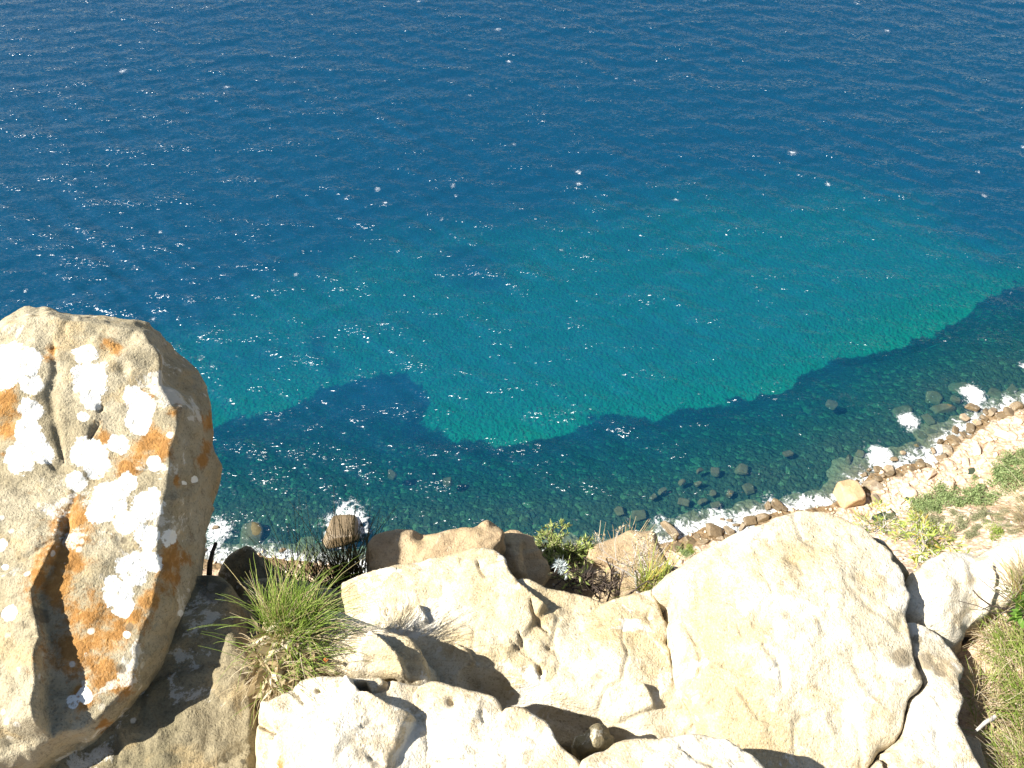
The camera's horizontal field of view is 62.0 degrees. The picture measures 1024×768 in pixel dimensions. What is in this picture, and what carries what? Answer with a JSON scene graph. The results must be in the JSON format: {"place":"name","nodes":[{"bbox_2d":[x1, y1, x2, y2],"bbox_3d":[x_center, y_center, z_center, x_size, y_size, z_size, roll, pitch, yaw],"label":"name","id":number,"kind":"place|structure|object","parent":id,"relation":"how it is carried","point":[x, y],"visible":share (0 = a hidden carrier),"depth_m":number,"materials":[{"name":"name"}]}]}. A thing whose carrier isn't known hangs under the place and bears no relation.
{"place":"outdoors","nodes":[
{"label":"outdoors","id":0,"kind":"place"},
{"bbox_2d":[307,551,677,589],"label":"ledge ground","id":1,"kind":"structure","parent":0,"point":[549,584],"depth_m":2.61,"materials":[{"name":"soil"}]},
{"bbox_2d":[218,546,284,592],"bbox_3d":[-0.728,0.629,2.436,0.264,0.514,0.258,0,48,0],"label":"dark boulder","id":2,"kind":"object","parent":1,"relation":"on","point":[232,560],"visible":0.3,"depth_m":2.25,"materials":[{"name":"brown stone"}]},
{"bbox_2d":[366,520,505,571],"bbox_3d":[-0.198,0.562,2.416,0.477,0.596,0.349,0,48,0],"label":"shadowed ledge rock","id":3,"kind":"object","parent":1,"relation":"on","point":[385,549],"visible":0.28,"depth_m":2.17,"materials":[{"name":"beige stone"}]},
{"bbox_2d":[559,530,669,601],"bbox_3d":[0.313,0.644,2.674,0.445,0.564,0.322,-35,57,-27],"label":"tan boulder","id":4,"kind":"object","parent":1,"relation":"on","point":[621,543],"visible":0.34,"depth_m":2.44,"materials":[{"name":"stone"}]},
{"bbox_2d":[565,533,592,563],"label":"green shrub","id":5,"kind":"object","parent":4,"relation":"on","point":[589,544],"visible":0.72,"depth_m":2.47,"materials":[{"name":"green plant"}]},
{"bbox_2d":[591,518,653,543],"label":"dry grass","id":6,"kind":"structure","parent":1,"relation":"on","point":[617,533],"depth_m":2.65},
{"bbox_2d":[0,0,1023,573],"bbox_3d":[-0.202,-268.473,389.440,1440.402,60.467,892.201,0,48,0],"label":"water","id":7,"kind":"structure","parent":0,"point":[408,206],"depth_m":136.80,"materials":[{"name":"liquid"}]},
{"bbox_2d":[202,389,1023,580],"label":"shore slope","id":8,"kind":"structure","parent":0,"point":[838,470],"depth_m":95.29,"materials":[{"name":"stone"}]},
{"bbox_2d":[323,514,361,549],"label":"surf boulder","id":9,"kind":"object","parent":8,"relation":"on","point":[344,524],"visible":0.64,"depth_m":92.28,"materials":[{"name":"stone"}]},
{"bbox_2d":[213,400,1023,579],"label":"scree","id":10,"kind":"structure","parent":8,"relation":"on","point":[792,509],"depth_m":94.73,"materials":[{"name":"stone"}]},
{"bbox_2d":[659,521,678,540],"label":"wet boulder","id":11,"kind":"object","parent":8,"relation":"on","point":[669,529],"visible":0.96,"depth_m":92.67,"materials":[{"name":"stone"}]},
{"bbox_2d":[676,546,691,559],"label":"bush","id":12,"kind":"object","parent":8,"relation":"on","point":[681,551],"visible":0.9,"depth_m":90.52,"materials":[{"name":"green plant"}]},
{"bbox_2d":[682,536,694,544],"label":"wet boulder","id":13,"kind":"object","parent":8,"relation":"on","point":[686,540],"visible":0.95,"depth_m":91.84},
{"bbox_2d":[705,522,722,537],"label":"wet boulder","id":14,"kind":"object","parent":8,"relation":"on","point":[714,530],"visible":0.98,"depth_m":92.57,"materials":[{"name":"stone"}]},
{"bbox_2d":[723,525,734,534],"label":"wet boulder","id":15,"kind":"object","parent":8,"relation":"on","point":[728,530],"visible":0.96,"depth_m":92.89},
{"bbox_2d":[743,515,756,525],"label":"wet boulder","id":16,"kind":"object","parent":8,"relation":"on","point":[749,520],"visible":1,"depth_m":93.58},
{"bbox_2d":[755,513,768,522],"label":"wet boulder","id":17,"kind":"object","parent":8,"relation":"on","point":[761,517],"visible":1,"depth_m":93.77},
{"bbox_2d":[771,498,783,511],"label":"wet boulder","id":18,"kind":"object","parent":8,"relation":"on","point":[777,505],"visible":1,"depth_m":94.99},
{"bbox_2d":[832,479,865,508],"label":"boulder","id":19,"kind":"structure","parent":8,"relation":"on","point":[849,493],"depth_m":94.51,"materials":[{"name":"stone"}]},
{"bbox_2d":[863,479,885,490],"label":"grey boulder","id":20,"kind":"object","parent":8,"relation":"on","point":[873,484],"visible":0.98,"depth_m":96.33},
{"bbox_2d":[851,497,914,538],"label":"needle shrub","id":21,"kind":"object","parent":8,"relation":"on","point":[885,525],"visible":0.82,"depth_m":2.90,"materials":[{"name":"green plant"}]},
{"bbox_2d":[899,486,917,498],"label":"scree boulder","id":22,"kind":"object","parent":8,"relation":"on","point":[909,491],"visible":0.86,"depth_m":95.33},
{"bbox_2d":[905,496,927,514],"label":"bush","id":23,"kind":"object","parent":8,"relation":"on","point":[914,503],"visible":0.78,"depth_m":93.25,"materials":[{"name":"green plant"}]},
{"bbox_2d":[918,487,946,507],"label":"bush","id":24,"kind":"object","parent":8,"relation":"on","point":[923,498],"visible":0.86,"depth_m":93.53,"materials":[{"name":"green plant"}]},
{"bbox_2d":[924,511,944,529],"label":"bush","id":25,"kind":"object","parent":8,"relation":"on","point":[936,519],"visible":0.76,"depth_m":90.31,"materials":[{"name":"beige plant"}]},
{"bbox_2d":[926,498,944,516],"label":"bush","id":26,"kind":"object","parent":8,"relation":"on","point":[935,506],"visible":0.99,"depth_m":91.78,"materials":[{"name":"green plant"}]},
{"bbox_2d":[935,490,952,501],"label":"bush","id":27,"kind":"object","parent":8,"relation":"on","point":[947,495],"visible":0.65,"depth_m":93.57,"materials":[{"name":"green plant"}]},
{"bbox_2d":[935,480,954,492],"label":"scree boulder","id":28,"kind":"object","parent":8,"relation":"on","point":[948,485],"visible":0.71,"depth_m":95.30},
{"bbox_2d":[932,479,960,496],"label":"bush","id":29,"kind":"object","parent":8,"relation":"on","point":[941,486],"visible":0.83,"depth_m":94.89,"materials":[{"name":"green plant"}]},
{"bbox_2d":[942,444,952,455],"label":"wet boulder","id":30,"kind":"object","parent":8,"relation":"on","point":[947,449],"visible":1,"depth_m":100.07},
{"bbox_2d":[940,494,969,508],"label":"bush","id":31,"kind":"object","parent":8,"relation":"on","point":[956,500],"visible":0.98,"depth_m":91.99,"materials":[{"name":"green plant"}]},
{"bbox_2d":[951,512,967,526],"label":"bush","id":32,"kind":"object","parent":8,"relation":"on","point":[959,517],"visible":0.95,"depth_m":88.61,"materials":[{"name":"beige plant"}]},
{"bbox_2d":[949,519,973,534],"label":"bush","id":33,"kind":"object","parent":8,"relation":"on","point":[962,526],"visible":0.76,"depth_m":87.39,"materials":[{"name":"beige plant"}]},
{"bbox_2d":[966,422,974,433],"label":"wet boulder","id":34,"kind":"object","parent":8,"relation":"on","point":[970,428],"visible":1,"depth_m":102.33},
{"bbox_2d":[963,528,980,541],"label":"bush","id":35,"kind":"object","parent":8,"relation":"on","point":[968,534],"visible":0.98,"depth_m":85.06,"materials":[{"name":"beige plant"}]},
{"bbox_2d":[966,509,986,520],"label":"bush","id":36,"kind":"object","parent":8,"relation":"on","point":[974,517],"visible":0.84,"depth_m":88.39,"materials":[{"name":"beige plant"}]},
{"bbox_2d":[973,443,980,455],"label":"scree boulder","id":37,"kind":"object","parent":8,"relation":"on","point":[976,449],"visible":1,"depth_m":99.28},
{"bbox_2d":[965,480,994,497],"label":"bush","id":38,"kind":"object","parent":8,"relation":"on","point":[983,485],"visible":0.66,"depth_m":93.85,"materials":[{"name":"green plant"}]},
{"bbox_2d":[965,490,997,506],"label":"bush","id":39,"kind":"object","parent":8,"relation":"on","point":[978,500],"visible":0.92,"depth_m":91.94,"materials":[{"name":"green plant"}]},
{"bbox_2d":[981,520,1003,541],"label":"bush","id":40,"kind":"object","parent":8,"relation":"on","point":[994,531],"visible":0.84,"depth_m":84.41,"materials":[{"name":"green plant"}]},
{"bbox_2d":[985,465,1002,488],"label":"bush","id":41,"kind":"object","parent":8,"relation":"on","point":[994,477],"visible":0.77,"depth_m":94.67,"materials":[{"name":"green plant"}]},
{"bbox_2d":[972,453,1023,537],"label":"dry grass","id":42,"kind":"structure","parent":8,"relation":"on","point":[1019,515],"depth_m":2.68,"materials":[{"name":"plant"}]},
{"bbox_2d":[988,460,1010,477],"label":"bush","id":43,"kind":"object","parent":8,"relation":"on","point":[999,465],"visible":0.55,"depth_m":95.80,"materials":[{"name":"green plant"}]},
{"bbox_2d":[994,429,1006,438],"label":"scree boulder","id":44,"kind":"object","parent":8,"relation":"on","point":[1000,433],"visible":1,"depth_m":101.06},
{"bbox_2d":[995,478,1017,495],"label":"bush","id":45,"kind":"object","parent":8,"relation":"on","point":[1004,484],"visible":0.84,"depth_m":93.05,"materials":[{"name":"green plant"}]},
{"bbox_2d":[1003,407,1013,415],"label":"wet boulder","id":46,"kind":"object","parent":8,"relation":"on","point":[1007,411],"visible":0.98,"depth_m":103.84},
{"bbox_2d":[998,462,1023,483],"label":"bush","id":47,"kind":"object","parent":8,"relation":"on","point":[1004,470],"visible":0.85,"depth_m":94.07,"materials":[{"name":"green plant"}]},
{"bbox_2d":[1000,449,1023,465],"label":"bush","id":48,"kind":"object","parent":8,"relation":"on","point":[1015,461],"visible":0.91,"depth_m":96.35,"materials":[{"name":"green plant"}]},
{"bbox_2d":[1006,432,1017,440],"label":"scree boulder","id":49,"kind":"object","parent":8,"relation":"on","point":[1013,436],"visible":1,"depth_m":100.33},
{"bbox_2d":[1002,467,1023,490],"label":"bush","id":50,"kind":"object","parent":8,"relation":"on","point":[1011,473],"visible":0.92,"depth_m":93.19,"materials":[{"name":"green plant"}]},
{"bbox_2d":[1009,401,1023,410],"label":"wet boulder","id":51,"kind":"object","parent":8,"relation":"on","point":[1015,405],"visible":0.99,"depth_m":104.65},
{"bbox_2d":[1010,458,1023,474],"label":"bush","id":52,"kind":"object","parent":8,"relation":"on","point":[1021,468],"visible":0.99,"depth_m":93.96,"materials":[{"name":"green plant"}]},
{"bbox_2d":[206,270,1023,549],"bbox_3d":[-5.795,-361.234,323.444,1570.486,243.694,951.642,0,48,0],"label":"seabed","id":53,"kind":"structure","parent":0,"point":[584,468],"depth_m":106.09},
{"bbox_2d":[239,521,264,544],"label":"sunken boulder","id":54,"kind":"object","parent":53,"relation":"on","point":[254,530],"visible":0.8,"depth_m":93.04,"materials":[{"name":"stone"}]},
{"bbox_2d":[388,469,396,480],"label":"awash boulder","id":55,"kind":"object","parent":53,"relation":"on","point":[392,474],"visible":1,"depth_m":98.73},
{"bbox_2d":[443,477,451,486],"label":"awash boulder","id":56,"kind":"object","parent":53,"relation":"on","point":[447,481],"visible":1,"depth_m":97.94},
{"bbox_2d":[614,506,625,515],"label":"awash boulder","id":57,"kind":"object","parent":53,"relation":"on","point":[619,510],"visible":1,"depth_m":95.26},
{"bbox_2d":[631,509,646,521],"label":"awash boulder","id":58,"kind":"object","parent":53,"relation":"on","point":[639,515],"visible":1,"depth_m":94.93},
{"bbox_2d":[677,497,689,506],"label":"awash boulder","id":59,"kind":"object","parent":53,"relation":"on","point":[685,502],"visible":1,"depth_m":96.07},
{"bbox_2d":[711,467,719,476],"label":"awash boulder","id":60,"kind":"object","parent":53,"relation":"on","point":[715,471],"visible":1,"depth_m":98.83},
{"bbox_2d":[734,463,748,474],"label":"awash boulder","id":61,"kind":"object","parent":53,"relation":"on","point":[741,469],"visible":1,"depth_m":99.17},
{"bbox_2d":[742,483,754,494],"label":"awash boulder","id":62,"kind":"object","parent":53,"relation":"on","point":[748,489],"visible":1,"depth_m":97.29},
{"bbox_2d":[825,399,837,409],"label":"awash boulder","id":63,"kind":"object","parent":53,"relation":"on","point":[830,404],"visible":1,"depth_m":105.83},
{"bbox_2d":[891,405,912,418],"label":"awash boulder","id":64,"kind":"object","parent":53,"relation":"on","point":[899,411],"visible":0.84,"depth_m":105.46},
{"bbox_2d":[921,413,935,425],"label":"awash boulder","id":65,"kind":"object","parent":53,"relation":"on","point":[928,419],"visible":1,"depth_m":104.25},
{"bbox_2d":[925,391,942,403],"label":"awash boulder","id":66,"kind":"object","parent":53,"relation":"on","point":[933,397],"visible":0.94,"depth_m":106.72,"materials":[{"name":"stone"}]},
{"bbox_2d":[929,403,955,413],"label":"awash boulder","id":67,"kind":"object","parent":53,"relation":"on","point":[942,408],"visible":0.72,"depth_m":105.32,"materials":[{"name":"stone"}]},
{"bbox_2d":[948,382,973,393],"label":"awash boulder","id":68,"kind":"object","parent":53,"relation":"on","point":[954,387],"visible":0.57,"depth_m":108.03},
{"bbox_2d":[964,402,979,411],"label":"wet boulder","id":69,"kind":"object","parent":53,"relation":"on","point":[970,406],"visible":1,"depth_m":104.67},
{"bbox_2d":[987,387,1003,398],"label":"awash boulder","id":70,"kind":"object","parent":53,"relation":"on","point":[995,393],"visible":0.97,"depth_m":107.11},
{"bbox_2d":[1005,384,1018,393],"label":"awash boulder","id":71,"kind":"object","parent":53,"relation":"on","point":[1012,389],"visible":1,"depth_m":107.60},
{"bbox_2d":[873,537,908,580],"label":"side slab","id":72,"kind":"structure","parent":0,"point":[905,572],"depth_m":2.04,"materials":[{"name":"grey stone"}]},
{"bbox_2d":[956,604,1023,767],"bbox_3d":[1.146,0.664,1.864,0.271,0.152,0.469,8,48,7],"label":"meadow grass","id":73,"kind":"structure","parent":0,"point":[1021,695],"depth_m":1.89,"materials":[{"name":"plant"}]},
{"bbox_2d":[975,715,996,731],"bbox_3d":[1.005,0.720,1.809,0.066,0.016,0.010,-22,52,-19],"label":"pale stick","id":74,"kind":"object","parent":73,"relation":"on","point":[986,722],"visible":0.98,"depth_m":1.81,"materials":[{"name":"grey wood"}]},
{"bbox_2d":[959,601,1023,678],"bbox_3d":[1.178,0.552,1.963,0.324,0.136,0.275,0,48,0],"label":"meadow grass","id":75,"kind":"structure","parent":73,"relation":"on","point":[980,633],"depth_m":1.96,"materials":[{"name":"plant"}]},
{"bbox_2d":[969,526,1023,623],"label":"brown tuft","id":76,"kind":"object","parent":73,"relation":"in","point":[1020,580],"visible":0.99,"depth_m":1.90,"materials":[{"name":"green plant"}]},
{"bbox_2d":[1007,569,1023,628],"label":"leafy shrub","id":77,"kind":"object","parent":73,"relation":"on","point":[1017,614],"visible":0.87,"depth_m":1.89,"materials":[{"name":"green plant"}]},
{"bbox_2d":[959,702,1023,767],"bbox_3d":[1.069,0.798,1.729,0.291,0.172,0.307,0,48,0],"label":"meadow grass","id":78,"kind":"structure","parent":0,"point":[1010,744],"depth_m":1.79,"materials":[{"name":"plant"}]},
{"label":"bedrock","id":79,"kind":"structure","parent":0,"visible":0},
{"bbox_2d":[0,306,221,767],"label":"lichen boulder","id":80,"kind":"object","parent":79,"relation":"on","point":[110,470],"visible":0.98,"depth_m":1.74,"materials":[{"name":"stone"}]},
{"bbox_2d":[56,575,262,767],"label":"shaded rock","id":81,"kind":"object","parent":79,"relation":"on","point":[177,714],"visible":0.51,"depth_m":1.68,"materials":[{"name":"brown stone"}]},
{"bbox_2d":[206,542,217,575],"bbox_3d":[-0.682,0.409,1.940,0.015,0.093,0.068,23,52,20],"label":"dead stick","id":82,"kind":"object","parent":81,"relation":"on","point":[210,562],"visible":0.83,"depth_m":1.93,"materials":[{"name":"brown wood"}]},
{"bbox_2d":[237,577,339,622],"bbox_3d":[-0.561,0.629,2.219,0.346,0.467,0.201,0,48,0],"label":"ledge stone","id":83,"kind":"object","parent":79,"relation":"on","point":[241,590],"visible":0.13,"depth_m":2.05,"materials":[{"name":"brown stone"}]},
{"bbox_2d":[233,494,359,589],"bbox_3d":[-0.578,0.467,2.250,0.408,0.272,0.382,31,55,25],"label":"reed clump","id":84,"kind":"object","parent":79,"relation":"on","point":[291,572],"visible":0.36,"depth_m":2.30,"materials":[{"name":"plant"}]},
{"bbox_2d":[270,493,401,590],"bbox_3d":[-0.455,0.439,2.269,0.363,0.282,0.371,-13,49,-12],"label":"reed clump","id":85,"kind":"object","parent":79,"relation":"on","point":[343,566],"visible":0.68,"depth_m":2.28,"materials":[{"name":"plant"}]},
{"bbox_2d":[255,675,430,767],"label":"stepped slab","id":86,"kind":"structure","parent":79,"relation":"on","point":[345,721],"depth_m":1.53,"materials":[{"name":"stone"}]},
{"bbox_2d":[260,616,303,699],"bbox_3d":[-0.441,0.636,1.867,0.234,0.404,0.284,0,48,0],"label":"thatch mound","id":87,"kind":"object","parent":86,"relation":"on","point":[261,665],"depth_m":1.73,"materials":[{"name":"plant"}]},
{"bbox_2d":[244,613,322,700],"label":"dead leaves","id":88,"kind":"object","parent":87,"relation":"on","point":[266,687],"visible":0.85,"depth_m":1.65,"materials":[{"name":"beige plant"}]},
{"bbox_2d":[189,537,378,694],"bbox_3d":[-0.437,0.439,1.653,0.356,0.210,0.327,0,48,0],"label":"grass tuft","id":89,"kind":"object","parent":87,"relation":"on","point":[286,605],"visible":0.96,"depth_m":1.68,"materials":[{"name":"plant"}]},
{"bbox_2d":[201,584,394,726],"bbox_3d":[-0.408,0.523,1.661,0.358,0.197,0.295,-29,54,-23],"label":"grass tuft","id":90,"kind":"object","parent":87,"relation":"on","point":[326,656],"visible":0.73,"depth_m":1.65,"materials":[{"name":"plant"}]},
{"bbox_2d":[279,610,439,689],"bbox_3d":[-0.313,0.628,1.866,0.420,0.506,0.249,0,48,0],"label":"rock slab","id":91,"kind":"object","parent":79,"relation":"on","point":[392,656],"depth_m":1.68,"materials":[{"name":"beige stone"}]},
{"bbox_2d":[412,681,502,765],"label":"slab","id":92,"kind":"structure","parent":79,"relation":"on","point":[456,722],"depth_m":1.58,"materials":[{"name":"stone"}]},
{"bbox_2d":[430,707,580,767],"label":"crevice slab","id":93,"kind":"structure","parent":79,"relation":"on","point":[520,737],"depth_m":1.54,"materials":[{"name":"stone"}]},
{"bbox_2d":[338,547,699,754],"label":"ridge slab","id":94,"kind":"structure","parent":79,"relation":"on","point":[568,667],"depth_m":1.85,"materials":[{"name":"beige stone"}]},
{"bbox_2d":[504,530,550,585],"bbox_3d":[0.011,0.512,2.387,0.195,0.288,0.202,0,48,0],"label":"split rock","id":95,"kind":"object","parent":79,"relation":"on","point":[525,559],"visible":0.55,"depth_m":2.29,"materials":[{"name":"beige stone"}]},
{"bbox_2d":[551,557,569,577],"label":"silver plant","id":96,"kind":"object","parent":79,"relation":"on","point":[562,565],"visible":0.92,"depth_m":2.29,"materials":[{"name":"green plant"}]},
{"bbox_2d":[532,519,595,581],"bbox_3d":[0.120,0.492,2.471,0.246,0.191,0.262,29,54,23],"label":"green shrub","id":97,"kind":"object","parent":79,"relation":"on","point":[555,545],"visible":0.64,"depth_m":2.47,"materials":[{"name":"green plant"}]},
{"bbox_2d":[548,555,611,592],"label":"twigs","id":98,"kind":"object","parent":79,"relation":"on","point":[575,576],"visible":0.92,"depth_m":2.18,"materials":[{"name":"plant"}]},
{"bbox_2d":[579,563,614,598],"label":"bare shrub","id":99,"kind":"object","parent":79,"relation":"on","point":[588,574],"visible":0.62,"depth_m":2.18,"materials":[{"name":"plant"}]},
{"bbox_2d":[570,559,653,601],"bbox_3d":[0.249,0.478,2.077,0.163,0.138,0.166,28,54,23],"label":"bare shrub","id":100,"kind":"object","parent":79,"relation":"on","point":[613,582],"visible":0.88,"depth_m":2.09,"materials":[{"name":"plant"}]},
{"bbox_2d":[597,557,639,592],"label":"dead branch","id":101,"kind":"object","parent":79,"relation":"on","point":[636,574],"visible":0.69,"depth_m":2.17,"materials":[{"name":"grey wood"}]},
{"bbox_2d":[591,522,675,582],"bbox_3d":[0.316,0.436,2.215,0.228,0.207,0.150,0,48,0],"label":"dry shrub","id":102,"kind":"object","parent":79,"relation":"on","point":[643,557],"visible":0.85,"depth_m":2.20,"materials":[{"name":"beige plant"}]},
{"bbox_2d":[608,534,688,598],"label":"dry grass","id":103,"kind":"structure","parent":79,"relation":"on","point":[646,585],"depth_m":2.15,"materials":[{"name":"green plant"}]},
{"bbox_2d":[579,734,764,767],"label":"slab","id":104,"kind":"structure","parent":79,"relation":"on","point":[693,751],"depth_m":1.50,"materials":[{"name":"stone"}]},
{"bbox_2d":[571,723,614,760],"bbox_3d":[0.166,0.716,1.683,0.095,0.165,0.065,-24,52,-20],"label":"wedged stone","id":105,"kind":"object","parent":104,"relation":"on","point":[596,738],"visible":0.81,"depth_m":1.64,"materials":[{"name":"brown stone"}]},
{"bbox_2d":[652,510,921,767],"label":"domed slab","id":106,"kind":"structure","parent":79,"relation":"on","point":[789,643],"depth_m":1.80,"materials":[{"name":"beige stone"}]},
{"bbox_2d":[869,622,980,767],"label":"flat slab","id":107,"kind":"structure","parent":79,"relation":"on","point":[931,735],"depth_m":1.74,"materials":[{"name":"stone"}]},
{"bbox_2d":[905,536,1023,654],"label":"white rock","id":108,"kind":"object","parent":79,"relation":"on","point":[940,586],"visible":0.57,"depth_m":1.97,"materials":[{"name":"stone"}]},
{"bbox_2d":[885,508,970,569],"bbox_3d":[1.309,0.504,2.653,0.214,0.256,0.297,-6,48,-6],"label":"needle shrub","id":109,"kind":"object","parent":108,"relation":"on","point":[930,534],"visible":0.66,"depth_m":2.65,"materials":[{"name":"green plant"}]},
{"bbox_2d":[959,577,1021,613],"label":"bare twig","id":110,"kind":"object","parent":108,"relation":"on","point":[986,602],"visible":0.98,"depth_m":1.88,"materials":[{"name":"brown wood"}]},
{"bbox_2d":[964,734,987,767],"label":"edge rock","id":111,"kind":"object","parent":79,"relation":"on","point":[974,743],"visible":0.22,"depth_m":1.76,"materials":[{"name":"beige stone"}]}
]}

